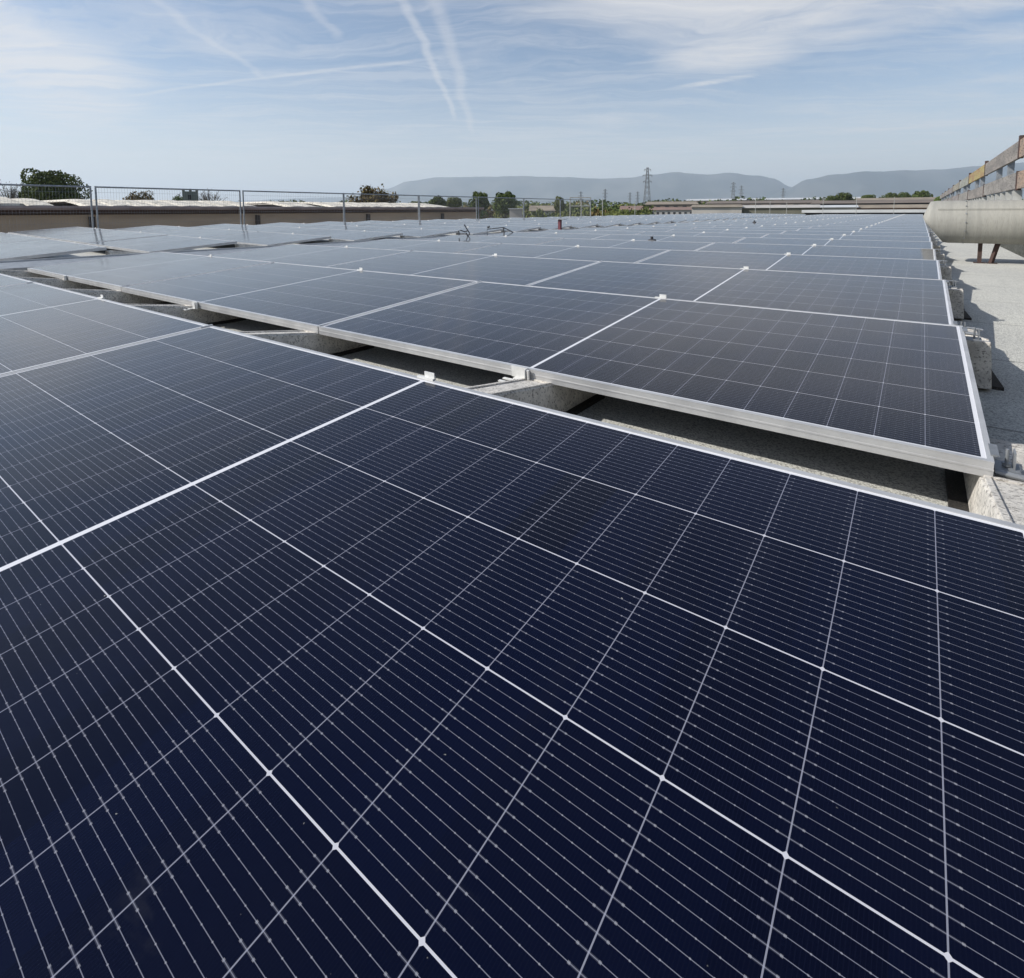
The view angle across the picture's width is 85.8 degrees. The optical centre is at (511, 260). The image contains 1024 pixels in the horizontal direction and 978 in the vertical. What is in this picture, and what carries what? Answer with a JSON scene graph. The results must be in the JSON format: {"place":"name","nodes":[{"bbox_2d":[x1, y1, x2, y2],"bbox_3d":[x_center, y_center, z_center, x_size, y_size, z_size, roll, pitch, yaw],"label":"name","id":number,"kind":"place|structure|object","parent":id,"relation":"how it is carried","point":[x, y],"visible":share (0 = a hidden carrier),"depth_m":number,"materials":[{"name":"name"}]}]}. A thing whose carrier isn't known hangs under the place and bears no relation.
{"place":"outdoors","nodes":[
{"label":"outdoors","id":0,"kind":"place"},
{"bbox_2d":[0,197,483,232],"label":"warehouse","id":1,"kind":"structure","parent":0,"point":[228,210],"depth_m":18.85,"materials":[{"name":"grey"}]},
{"bbox_2d":[0,0,1023,200],"label":"sky","id":2,"kind":"structure","parent":0,"point":[326,96],"materials":[{"name":"blue"}]},
{"bbox_2d":[233,172,791,209],"bbox_3d":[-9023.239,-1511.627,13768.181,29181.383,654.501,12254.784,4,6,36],"label":"mountains","id":3,"kind":"structure","parent":0,"point":[681,186],"depth_m":8896.49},
{"bbox_2d":[125,196,1023,209],"bbox_3d":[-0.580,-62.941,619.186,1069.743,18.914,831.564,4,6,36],"label":"distant woods","id":4,"kind":"object","parent":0,"point":[662,200],"visible":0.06,"depth_m":468.43,"materials":[{"name":"green plant"}]},
{"bbox_2d":[649,207,691,214],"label":"shed","id":5,"kind":"structure","parent":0,"point":[673,210],"depth_m":180.99,"materials":[{"name":"metal"}]},
{"bbox_2d":[820,205,857,209],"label":"warehouse","id":6,"kind":"structure","parent":0,"point":[838,207],"depth_m":100.72,"materials":[{"name":"white metal"}]},
{"bbox_2d":[856,204,928,209],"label":"brick building","id":7,"kind":"structure","parent":0,"point":[892,207],"depth_m":102.01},
{"bbox_2d":[769,162,1023,198],"bbox_3d":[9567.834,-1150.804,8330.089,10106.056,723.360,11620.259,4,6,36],"label":"mountains","id":8,"kind":"structure","parent":0,"point":[934,182],"depth_m":7407.14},
{"label":"ground","id":9,"kind":"structure","parent":0,"visible":0},
{"bbox_2d":[18,168,92,200],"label":"broadleaf tree","id":10,"kind":"object","parent":9,"relation":"on","point":[49,177],"visible":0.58,"depth_m":53.63,"materials":[{"name":"green plant"}]},
{"bbox_2d":[122,190,153,199],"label":"broadleaf tree","id":11,"kind":"object","parent":9,"relation":"on","point":[138,197],"visible":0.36,"depth_m":69.54,"materials":[{"name":"green plant"}]},
{"bbox_2d":[346,184,400,202],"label":"young tree","id":12,"kind":"object","parent":9,"relation":"on","point":[371,190],"visible":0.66,"depth_m":47.22,"materials":[{"name":"green plant"}]},
{"bbox_2d":[468,191,489,218],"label":"broadleaf tree","id":13,"kind":"object","parent":9,"relation":"on","point":[477,195],"visible":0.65,"depth_m":84.27,"materials":[{"name":"green plant"}]},
{"bbox_2d":[491,190,516,217],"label":"broadleaf tree","id":14,"kind":"object","parent":9,"relation":"on","point":[509,200],"visible":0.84,"depth_m":79.08,"materials":[{"name":"green plant"}]},
{"bbox_2d":[645,201,697,206],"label":"factory","id":15,"kind":"structure","parent":9,"relation":"on","point":[675,204],"depth_m":262.79,"materials":[{"name":"beige tile"}]},
{"bbox_2d":[691,204,742,213],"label":"warehouse","id":16,"kind":"structure","parent":9,"relation":"on","point":[707,209],"depth_m":120.63,"materials":[{"name":"beige tile"}]},
{"bbox_2d":[705,200,819,204],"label":"factory","id":17,"kind":"structure","parent":9,"relation":"on","point":[788,202],"depth_m":307.30,"materials":[{"name":"grey"}]},
{"bbox_2d":[686,197,876,204],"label":"factory","id":18,"kind":"structure","parent":9,"relation":"on","point":[705,200],"depth_m":537.15,"materials":[{"name":"grey"}]},
{"bbox_2d":[742,205,821,213],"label":"warehouse","id":19,"kind":"structure","parent":9,"relation":"on","point":[777,209],"depth_m":118.90,"materials":[{"name":"grey metal"}]},
{"bbox_2d":[802,209,925,214],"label":"annex","id":20,"kind":"object","parent":9,"relation":"on","point":[897,211],"visible":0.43,"depth_m":62.33,"materials":[{"name":"grey"}]},
{"bbox_2d":[811,199,933,204],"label":"factory","id":21,"kind":"structure","parent":9,"relation":"on","point":[877,202],"depth_m":154.10,"materials":[{"name":"grey"}]},
{"bbox_2d":[857,197,938,199],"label":"factory","id":22,"kind":"structure","parent":9,"relation":"on","point":[913,198],"depth_m":189.46,"materials":[{"name":"beige tile"}]},
{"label":"building body","id":23,"kind":"structure","parent":9,"relation":"on","visible":0},
{"bbox_2d":[23,220,1023,506],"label":"flat roof","id":24,"kind":"structure","parent":23,"relation":"on","point":[995,300],"depth_m":1.86,"materials":[{"name":"concrete"}]},
{"bbox_2d":[0,273,31,286],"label":"solar panel","id":25,"kind":"object","parent":24,"relation":"on","point":[6,280],"visible":0.59,"depth_m":3.52,"materials":[{"name":"glass"}]},
{"bbox_2d":[0,233,45,242],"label":"solar panel","id":26,"kind":"object","parent":24,"relation":"on","point":[7,238],"visible":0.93,"depth_m":8.27,"materials":[{"name":"glass"}]},
{"bbox_2d":[0,269,59,278],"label":"ballast block","id":27,"kind":"object","parent":24,"relation":"on","point":[17,273],"depth_m":5.12,"materials":[{"name":"concrete"}]},
{"bbox_2d":[0,184,93,230],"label":"fence panel","id":28,"kind":"object","parent":24,"relation":"on","point":[90,192],"visible":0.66,"depth_m":12.33,"materials":[{"name":"metal"}]},
{"bbox_2d":[0,239,106,260],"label":"solar panel","id":29,"kind":"object","parent":24,"relation":"on","point":[21,250],"visible":1,"depth_m":6.67,"materials":[{"name":"glass"}]},
{"bbox_2d":[8,227,111,237],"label":"solar panel","id":30,"kind":"object","parent":24,"relation":"on","point":[40,233],"visible":0.81,"depth_m":10.77,"materials":[{"name":"glass"}]},
{"bbox_2d":[13,276,110,289],"bbox_3d":[-3.706,0.186,4.482,0.195,0.186,0.780,4,6,36],"label":"ballast block","id":31,"kind":"object","parent":24,"relation":"on","point":[59,283],"depth_m":4.48,"materials":[{"name":"concrete"}]},
{"bbox_2d":[27,252,269,290],"bbox_3d":[-3.289,0.054,4.906,2.271,0.057,1.200,3,11,36],"label":"solar panel","id":32,"kind":"object","parent":31,"relation":"on","point":[114,273],"visible":0.92,"depth_m":4.73,"materials":[{"name":"glass"}]},
{"bbox_2d":[42,230,166,243],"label":"solar panel","id":33,"kind":"object","parent":24,"relation":"on","point":[91,237],"visible":0.84,"depth_m":9.39,"materials":[{"name":"glass"}]},
{"bbox_2d":[62,288,170,303],"bbox_3d":[-2.765,0.243,3.790,0.195,0.186,0.780,4,6,36],"label":"ballast block","id":34,"kind":"object","parent":24,"relation":"on","point":[120,296],"depth_m":3.80,"materials":[{"name":"concrete"}]},
{"bbox_2d":[105,250,137,254],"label":"ballast block","id":35,"kind":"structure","parent":24,"relation":"on","point":[110,252],"depth_m":6.74,"materials":[{"name":"concrete"}]},
{"bbox_2d":[87,235,236,252],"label":"solar panel","id":36,"kind":"object","parent":35,"relation":"on","point":[164,243],"visible":0.88,"depth_m":7.94,"materials":[{"name":"glass"}]},
{"bbox_2d":[110,225,194,232],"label":"solar panel","id":37,"kind":"object","parent":24,"relation":"on","point":[154,228],"visible":0.52,"depth_m":12.17,"materials":[{"name":"glass"}]},
{"bbox_2d":[94,186,241,227],"bbox_3d":[-8.842,-1.279,14.168,0.240,1.165,3.811,4,7,36],"label":"fence panel","id":38,"kind":"object","parent":24,"relation":"on","point":[124,188],"visible":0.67,"depth_m":14.00,"materials":[{"name":"metal"}]},
{"bbox_2d":[127,304,245,324],"bbox_3d":[-1.916,0.295,3.166,0.195,0.186,0.780,4,6,36],"label":"ballast block","id":39,"kind":"object","parent":24,"relation":"on","point":[208,317],"depth_m":3.18,"materials":[{"name":"concrete"}]},
{"bbox_2d":[0,281,207,374],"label":"solar panel","id":40,"kind":"object","parent":39,"relation":"on","point":[41,324],"visible":0.9,"depth_m":2.17,"materials":[{"name":"glass"}]},
{"bbox_2d":[121,262,476,333],"bbox_3d":[-1.459,0.167,3.560,2.278,0.057,1.200,3,11,36],"label":"solar panel","id":41,"kind":"object","parent":39,"relation":"on","point":[303,297],"visible":0.94,"depth_m":3.32,"materials":[{"name":"glass"}]},
{"bbox_2d":[154,228,256,237],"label":"solar panel","id":42,"kind":"object","parent":24,"relation":"on","point":[203,232],"visible":0.58,"depth_m":10.76,"materials":[{"name":"glass"}]},
{"bbox_2d":[194,224,266,229],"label":"solar panel","id":43,"kind":"object","parent":24,"relation":"on","point":[230,226],"visible":0.59,"depth_m":13.49,"materials":[{"name":"glass"}]},
{"bbox_2d":[235,244,256,247],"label":"ballast block","id":44,"kind":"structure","parent":24,"relation":"on","point":[241,245],"depth_m":8.00,"materials":[{"name":"concrete"}]},
{"bbox_2d":[206,231,330,245],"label":"solar panel","id":45,"kind":"object","parent":44,"relation":"on","point":[257,238],"visible":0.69,"depth_m":9.24,"materials":[{"name":"glass"}]},
{"bbox_2d":[239,226,326,233],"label":"solar panel","id":46,"kind":"object","parent":24,"relation":"on","point":[280,229],"visible":0.5,"depth_m":12.13,"materials":[{"name":"glass"}]},
{"bbox_2d":[242,190,343,224],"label":"fence panel","id":47,"kind":"object","parent":24,"relation":"on","point":[243,191],"visible":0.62,"depth_m":16.96,"materials":[{"name":"metal"}]},
{"bbox_2d":[260,222,327,227],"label":"solar panel","id":48,"kind":"object","parent":24,"relation":"on","point":[300,225],"visible":0.55,"depth_m":14.76,"materials":[{"name":"glass"}]},
{"bbox_2d":[236,330,373,356],"bbox_3d":[-0.947,0.355,2.452,0.195,0.186,0.780,4,6,36],"label":"ballast block","id":49,"kind":"object","parent":24,"relation":"on","point":[314,341],"depth_m":2.46,"materials":[{"name":"concrete"}]},
{"bbox_2d":[329,239,345,241],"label":"ballast block","id":50,"kind":"object","parent":24,"relation":"on","point":[334,240],"depth_m":9.26,"materials":[{"name":"concrete"}]},
{"bbox_2d":[294,229,402,240],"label":"solar panel","id":51,"kind":"object","parent":50,"relation":"on","point":[350,235],"visible":0.66,"depth_m":10.53,"materials":[{"name":"glass"}]},
{"bbox_2d":[308,221,375,225],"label":"solar panel","id":52,"kind":"object","parent":24,"relation":"on","point":[344,223],"visible":0.57,"depth_m":16.05,"materials":[{"name":"glass"}]},
{"bbox_2d":[304,225,385,230],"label":"solar panel","id":53,"kind":"object","parent":24,"relation":"on","point":[346,227],"visible":0.54,"depth_m":13.42,"materials":[{"name":"glass"}]},
{"bbox_2d":[0,221,702,270],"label":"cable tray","id":54,"kind":"object","parent":24,"relation":"on","point":[23,265],"visible":0.04,"depth_m":6.75,"materials":[{"name":"metal"}]},
{"bbox_2d":[344,193,418,221],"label":"fence panel","id":55,"kind":"object","parent":24,"relation":"on","point":[382,203],"visible":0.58,"depth_m":19.77,"materials":[{"name":"metal"}]},
{"bbox_2d":[360,223,428,228],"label":"solar panel","id":56,"kind":"object","parent":24,"relation":"on","point":[395,225],"visible":0.58,"depth_m":14.72,"materials":[{"name":"glass"}]},
{"bbox_2d":[400,235,414,237],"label":"ballast block","id":57,"kind":"object","parent":24,"relation":"on","point":[402,236],"depth_m":10.55,"materials":[{"name":"concrete"}]},
{"bbox_2d":[365,227,457,236],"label":"solar panel","id":58,"kind":"object","parent":57,"relation":"on","point":[421,232],"visible":0.62,"depth_m":11.83,"materials":[{"name":"glass"}]},
{"bbox_2d":[337,239,499,252],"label":"solar panel","id":59,"kind":"object","parent":24,"relation":"on","point":[429,245],"visible":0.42,"depth_m":7.46,"materials":[{"name":"glass"}]},
{"bbox_2d":[405,222,472,226],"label":"solar panel","id":60,"kind":"object","parent":24,"relation":"on","point":[437,224],"visible":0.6,"depth_m":16.07,"materials":[{"name":"glass"}]},
{"bbox_2d":[419,195,476,219],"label":"fence panel","id":61,"kind":"object","parent":24,"relation":"on","point":[444,199],"visible":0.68,"depth_m":22.49,"materials":[{"name":"metal"}]},
{"bbox_2d":[427,235,562,244],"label":"solar panel","id":62,"kind":"object","parent":24,"relation":"on","point":[505,239],"visible":0.6,"depth_m":8.78,"materials":[{"name":"glass"}]},
{"bbox_2d":[478,197,523,218],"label":"fence panel","id":63,"kind":"object","parent":24,"relation":"on","point":[496,205],"visible":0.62,"depth_m":25.16,"materials":[{"name":"metal"}]},
{"bbox_2d":[464,378,604,414],"bbox_3d":[0.055,0.416,1.716,0.195,0.186,0.780,4,6,36],"label":"ballast block","id":64,"kind":"object","parent":24,"relation":"on","point":[545,394],"depth_m":1.71,"materials":[{"name":"concrete"}]},
{"bbox_2d":[524,198,560,216],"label":"fence panel","id":65,"kind":"object","parent":24,"relation":"on","point":[550,210],"visible":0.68,"depth_m":28.23,"materials":[{"name":"metal"}]},
{"bbox_2d":[488,232,608,238],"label":"solar panel","id":66,"kind":"object","parent":24,"relation":"on","point":[555,235],"visible":0.54,"depth_m":10.13,"materials":[{"name":"glass"}]},
{"bbox_2d":[457,243,668,262],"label":"solar panel","id":67,"kind":"object","parent":24,"relation":"on","point":[629,255],"visible":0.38,"depth_m":6.09,"materials":[{"name":"glass"}]},
{"bbox_2d":[535,230,644,234],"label":"solar panel","id":68,"kind":"object","parent":24,"relation":"on","point":[594,232],"visible":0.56,"depth_m":11.43,"materials":[{"name":"glass"}]},
{"bbox_2d":[575,227,672,231],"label":"solar panel","id":69,"kind":"object","parent":24,"relation":"on","point":[632,229],"visible":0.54,"depth_m":12.73,"materials":[{"name":"glass"}]},
{"bbox_2d":[536,238,712,250],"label":"solar panel","id":70,"kind":"object","parent":24,"relation":"on","point":[662,245],"visible":0.59,"depth_m":7.43,"materials":[{"name":"glass"}]},
{"bbox_2d":[606,226,695,228],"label":"solar panel","id":71,"kind":"object","parent":24,"relation":"on","point":[652,227],"visible":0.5,"depth_m":14.05,"materials":[{"name":"glass"}]},
{"bbox_2d":[593,234,744,242],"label":"solar panel","id":72,"kind":"object","parent":24,"relation":"on","point":[712,239],"visible":0.54,"depth_m":8.76,"materials":[{"name":"glass"}]},
{"bbox_2d":[635,231,766,237],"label":"solar panel","id":73,"kind":"object","parent":24,"relation":"on","point":[755,235],"visible":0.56,"depth_m":10.08,"materials":[{"name":"glass"}]},
{"bbox_2d":[666,229,784,233],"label":"solar panel","id":74,"kind":"object","parent":24,"relation":"on","point":[730,231],"visible":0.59,"depth_m":11.35,"materials":[{"name":"glass"}]},
{"bbox_2d":[693,227,799,230],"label":"solar panel","id":75,"kind":"object","parent":24,"relation":"on","point":[746,228],"visible":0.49,"depth_m":12.66,"materials":[{"name":"glass"}]},
{"bbox_2d":[714,225,809,227],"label":"solar panel","id":76,"kind":"object","parent":24,"relation":"on","point":[761,226],"visible":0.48,"depth_m":13.97,"materials":[{"name":"glass"}]},
{"bbox_2d":[819,225,926,227],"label":"solar panel","id":77,"kind":"object","parent":24,"relation":"on","point":[872,226],"visible":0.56,"depth_m":13.98,"materials":[{"name":"glass"}]},
{"bbox_2d":[936,254,945,266],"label":"ballast block","id":78,"kind":"object","parent":24,"relation":"on","point":[940,256],"depth_m":5.81,"materials":[{"name":"concrete"}]},
{"bbox_2d":[735,237,937,253],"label":"solar panel","id":79,"kind":"object","parent":78,"relation":"on","point":[869,243],"visible":0.49,"depth_m":7.40,"materials":[{"name":"glass"}]},
{"bbox_2d":[940,266,954,285],"bbox_3d":[3.794,0.113,4.865,0.195,0.186,0.780,4,6,36],"label":"ballast block","id":80,"kind":"object","parent":24,"relation":"on","point":[946,273],"depth_m":4.54,"materials":[{"name":"concrete"}]},
{"bbox_2d":[695,242,941,265],"bbox_3d":[3.255,-0.085,6.025,2.363,0.055,1.146,4,11,36],"label":"solar panel","id":81,"kind":"object","parent":80,"relation":"on","point":[888,252],"visible":0.62,"depth_m":6.06,"materials":[{"name":"glass"}]},
{"bbox_2d":[948,288,971,319],"bbox_3d":[2.851,0.233,3.592,0.195,0.186,0.780,4,6,36],"label":"ballast block","id":82,"kind":"object","parent":24,"relation":"on","point":[956,295],"depth_m":3.27,"materials":[{"name":"concrete"}]},
{"bbox_2d":[636,249,950,288],"bbox_3d":[2.295,0.041,4.731,2.363,0.057,1.200,3,11,36],"label":"solar panel","id":83,"kind":"object","parent":82,"relation":"on","point":[905,268],"visible":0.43,"depth_m":4.71,"materials":[{"name":"glass"}]},
{"bbox_2d":[923,200,1023,263],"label":"ventilation duct","id":84,"kind":"object","parent":24,"relation":"on","point":[997,223],"visible":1,"depth_m":6.57,"materials":[{"name":"metal"}]},
{"bbox_2d":[963,326,1003,390],"bbox_3d":[1.907,0.352,2.319,0.195,0.186,0.780,4,6,36],"label":"ballast block","id":85,"kind":"object","parent":24,"relation":"on","point":[980,358],"depth_m":1.99,"materials":[{"name":"concrete"}]},
{"bbox_2d":[527,261,977,335],"bbox_3d":[1.352,0.160,3.459,2.363,0.057,1.200,3,11,36],"label":"solar panel","id":86,"kind":"object","parent":85,"relation":"on","point":[912,299],"visible":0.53,"depth_m":3.29,"materials":[{"name":"glass"}]},
{"bbox_2d":[945,438,1023,524],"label":"ballast block","id":87,"kind":"object","parent":24,"relation":"on","point":[998,497],"depth_m":1.10,"materials":[{"name":"concrete"}]},
{"bbox_2d":[0,324,1023,977],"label":"solar panel","id":88,"kind":"object","parent":87,"relation":"on","point":[316,664],"visible":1,"depth_m":0.54,"materials":[{"name":"glass"}]},
{"bbox_2d":[318,281,1023,481],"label":"solar panel","id":89,"kind":"object","parent":87,"relation":"on","point":[904,389],"visible":0.92,"depth_m":1.80,"materials":[{"name":"glass"}]},
{"bbox_2d":[1000,244,1023,257],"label":"parapet wall","id":90,"kind":"structure","parent":24,"relation":"on","point":[1017,249],"depth_m":8.09,"materials":[{"name":"grey concrete"}]},
{"bbox_2d":[940,135,1023,200],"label":"guard rail","id":91,"kind":"object","parent":90,"relation":"on","point":[1011,183],"visible":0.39,"depth_m":10.83,"materials":[{"name":"brown wood"}]},
{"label":"ballast block","id":92,"kind":"object","parent":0,"visible":0},
{"bbox_2d":[324,250,598,284],"bbox_3d":[-0.515,0.047,4.832,2.278,0.057,1.200,4,11,36],"label":"solar panel","id":93,"kind":"object","parent":92,"relation":"on","point":[496,268],"visible":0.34,"depth_m":4.71,"materials":[{"name":"glass"}]},
{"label":"ballast block","id":94,"kind":"object","parent":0,"visible":0},
{"bbox_2d":[209,244,407,266],"bbox_3d":[-2.346,-0.065,6.179,2.271,0.057,1.200,4,11,36],"label":"solar panel","id":95,"kind":"object","parent":94,"relation":"on","point":[315,255],"visible":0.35,"depth_m":6.09,"materials":[{"name":"glass"}]},
{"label":"ballast block","id":96,"kind":"object","parent":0,"visible":0},
{"bbox_2d":[761,233,933,245],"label":"solar panel","id":97,"kind":"object","parent":96,"relation":"on","point":[862,237],"visible":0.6,"depth_m":8.73,"materials":[{"name":"glass"}]},
{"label":"ballast block","id":98,"kind":"object","parent":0,"visible":0},
{"bbox_2d":[781,230,932,236],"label":"solar panel","id":99,"kind":"object","parent":98,"relation":"on","point":[861,233],"visible":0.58,"depth_m":10.02,"materials":[{"name":"glass"}]},
{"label":"ballast block","id":100,"kind":"object","parent":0,"visible":0},
{"bbox_2d":[797,228,928,232],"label":"solar panel","id":101,"kind":"object","parent":100,"relation":"on","point":[869,230],"visible":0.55,"depth_m":11.33,"materials":[{"name":"glass"}]},
{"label":"ballast block","id":102,"kind":"object","parent":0,"visible":0},
{"bbox_2d":[810,226,927,229],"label":"solar panel","id":103,"kind":"object","parent":102,"relation":"on","point":[866,227],"visible":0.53,"depth_m":12.70,"materials":[{"name":"glass"}]},
{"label":"ballast block","id":104,"kind":"object","parent":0,"visible":0},
{"bbox_2d":[415,226,502,233],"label":"solar panel","id":105,"kind":"object","parent":104,"relation":"on","point":[475,230],"visible":0.57,"depth_m":13.21,"materials":[{"name":"glass"}]},
{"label":"ballast block","id":106,"kind":"object","parent":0,"visible":0},
{"bbox_2d":[459,224,540,231],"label":"solar panel","id":107,"kind":"object","parent":106,"relation":"on","point":[518,228],"visible":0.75,"depth_m":14.48,"materials":[{"name":"glass"}]},
{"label":"ballast block","id":108,"kind":"object","parent":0,"visible":0},
{"bbox_2d":[499,223,571,229],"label":"solar panel","id":109,"kind":"object","parent":108,"relation":"on","point":[549,227],"visible":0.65,"depth_m":15.77,"materials":[{"name":"glass"}]},
{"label":"ballast block","id":110,"kind":"object","parent":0,"visible":0},
{"bbox_2d":[529,222,597,228],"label":"solar panel","id":111,"kind":"object","parent":110,"relation":"on","point":[577,225],"visible":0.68,"depth_m":16.97,"materials":[{"name":"glass"}]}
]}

